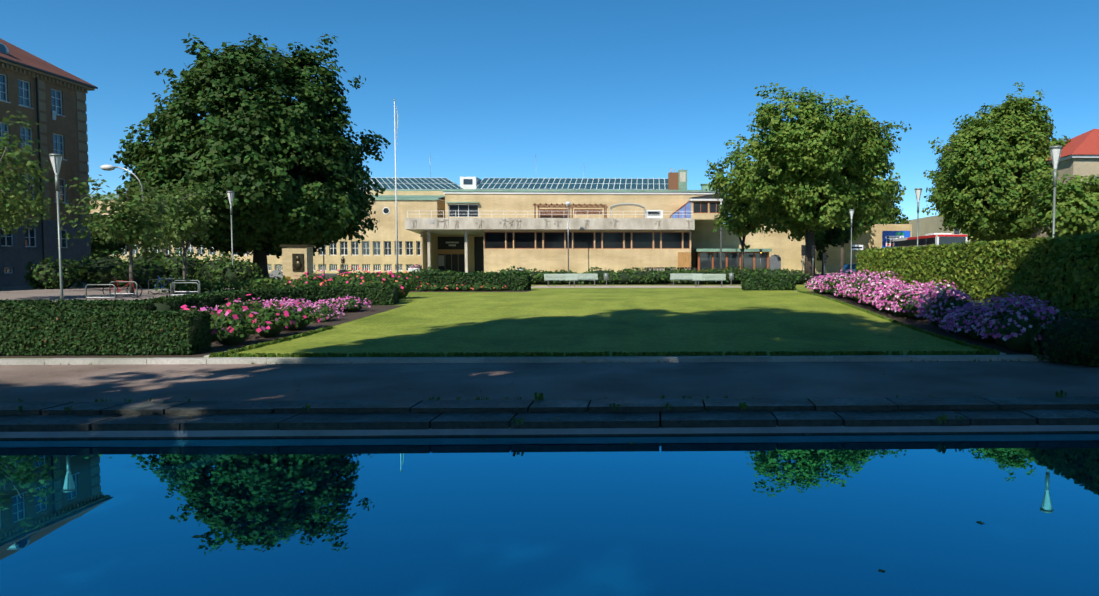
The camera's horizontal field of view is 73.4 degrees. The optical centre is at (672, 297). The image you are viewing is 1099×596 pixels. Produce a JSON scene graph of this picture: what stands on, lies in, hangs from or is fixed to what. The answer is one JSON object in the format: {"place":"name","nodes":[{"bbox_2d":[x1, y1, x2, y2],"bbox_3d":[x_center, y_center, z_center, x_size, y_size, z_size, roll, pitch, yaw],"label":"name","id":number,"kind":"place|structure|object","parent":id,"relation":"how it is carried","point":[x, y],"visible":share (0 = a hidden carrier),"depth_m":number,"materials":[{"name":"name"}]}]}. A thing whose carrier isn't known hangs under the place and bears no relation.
{"place":"outdoors","nodes":[
{"label":"outdoors","id":0,"kind":"place"},
{"bbox_2d":[0,282,1086,430],"bbox_3d":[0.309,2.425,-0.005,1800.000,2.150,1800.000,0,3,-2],"label":"ground","id":1,"kind":"structure","parent":0,"point":[611,320],"depth_m":23.70,"materials":[{"name":"green plant"}]},
{"bbox_2d":[89,168,911,272],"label":"museum","id":2,"kind":"structure","parent":1,"relation":"on","point":[472,224],"depth_m":110.24,"materials":[{"name":"yellow brick"}]},
{"bbox_2d":[0,81,1076,294],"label":"tree branches","id":3,"kind":"object","parent":1,"relation":"on","point":[259,258],"visible":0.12,"depth_m":56.75,"materials":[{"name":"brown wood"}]},
{"bbox_2d":[0,111,241,259],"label":"small trees","id":4,"kind":"object","parent":3,"relation":"on","point":[105,235],"visible":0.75,"depth_m":38.57,"materials":[{"name":"green plant"}]},
{"bbox_2d":[110,33,390,258],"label":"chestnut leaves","id":5,"kind":"object","parent":3,"relation":"attached to","point":[244,150],"visible":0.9,"depth_m":52.41,"materials":[{"name":"green plant"}]},
{"bbox_2d":[704,82,1098,260],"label":"trees","id":6,"kind":"object","parent":3,"relation":"attached to","point":[836,165],"visible":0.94,"depth_m":71.81,"materials":[{"name":"green plant"}]},
{"bbox_2d":[0,273,1098,401],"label":"ground overlays","id":7,"kind":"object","parent":1,"relation":"on","point":[225,382],"visible":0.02,"depth_m":14.50,"materials":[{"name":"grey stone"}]},
{"bbox_2d":[0,38,97,285],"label":"building","id":8,"kind":"structure","parent":7,"relation":"on","point":[50,98],"depth_m":55.13,"materials":[{"name":"brick"}]},
{"bbox_2d":[0,271,796,355],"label":"yew hedge leaves","id":9,"kind":"object","parent":7,"relation":"on","point":[46,314],"visible":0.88,"depth_m":17.30,"materials":[{"name":"green plant"}]},
{"bbox_2d":[112,105,966,284],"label":"street furniture","id":10,"kind":"object","parent":7,"relation":"on","point":[290,253],"visible":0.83,"depth_m":51.95,"materials":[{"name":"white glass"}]},
{"bbox_2d":[17,390,1065,424],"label":"joint weeds","id":11,"kind":"object","parent":7,"relation":"on","point":[743,405],"visible":0.75,"depth_m":11.59,"materials":[{"name":"green plant"}]},
{"bbox_2d":[0,291,1098,595],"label":"pool and edging","id":12,"kind":"structure","parent":7,"relation":"on","point":[728,497],"depth_m":8.19,"materials":[{"name":"stone"}]},
{"bbox_2d":[4,290,1079,571],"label":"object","id":13,"kind":"object","parent":12,"relation":"on","point":[556,354],"visible":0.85,"depth_m":17.13,"materials":[{"name":"brown plant"}]},
{"bbox_2d":[0,243,1098,365],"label":"plants","id":14,"kind":"object","parent":7,"relation":"on","point":[1019,343],"visible":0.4,"depth_m":27.26,"materials":[{"name":"green plant"}]},
{"bbox_2d":[181,265,1077,340],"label":"flowers","id":15,"kind":"object","parent":14,"relation":"on","point":[985,323],"visible":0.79,"depth_m":22.74,"materials":[{"name":"pink plant"}]},
{"bbox_2d":[24,248,1098,366],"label":"shrubs","id":16,"kind":"object","parent":7,"relation":"on","point":[267,281],"visible":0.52,"depth_m":46.53,"materials":[{"name":"green plant"}]},
{"bbox_2d":[49,99,1062,299],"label":"lamp posts","id":17,"kind":"object","parent":1,"relation":"on","point":[57,159],"visible":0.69,"depth_m":38.43,"materials":[{"name":"white metal"}]},
{"bbox_2d":[855,232,1098,319],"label":"beech hedge leaves","id":18,"kind":"object","parent":1,"relation":"on","point":[940,258],"visible":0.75,"depth_m":23.53,"materials":[{"name":"green plant"}]},
{"bbox_2d":[907,129,1098,242],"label":"houses","id":19,"kind":"structure","parent":1,"relation":"on","point":[1080,153],"depth_m":83.45,"materials":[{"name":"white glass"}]},
{"bbox_2d":[0,0,1098,223],"label":"sky","id":20,"kind":"structure","parent":0,"point":[608,89],"materials":[{"name":"blue"}]}
]}

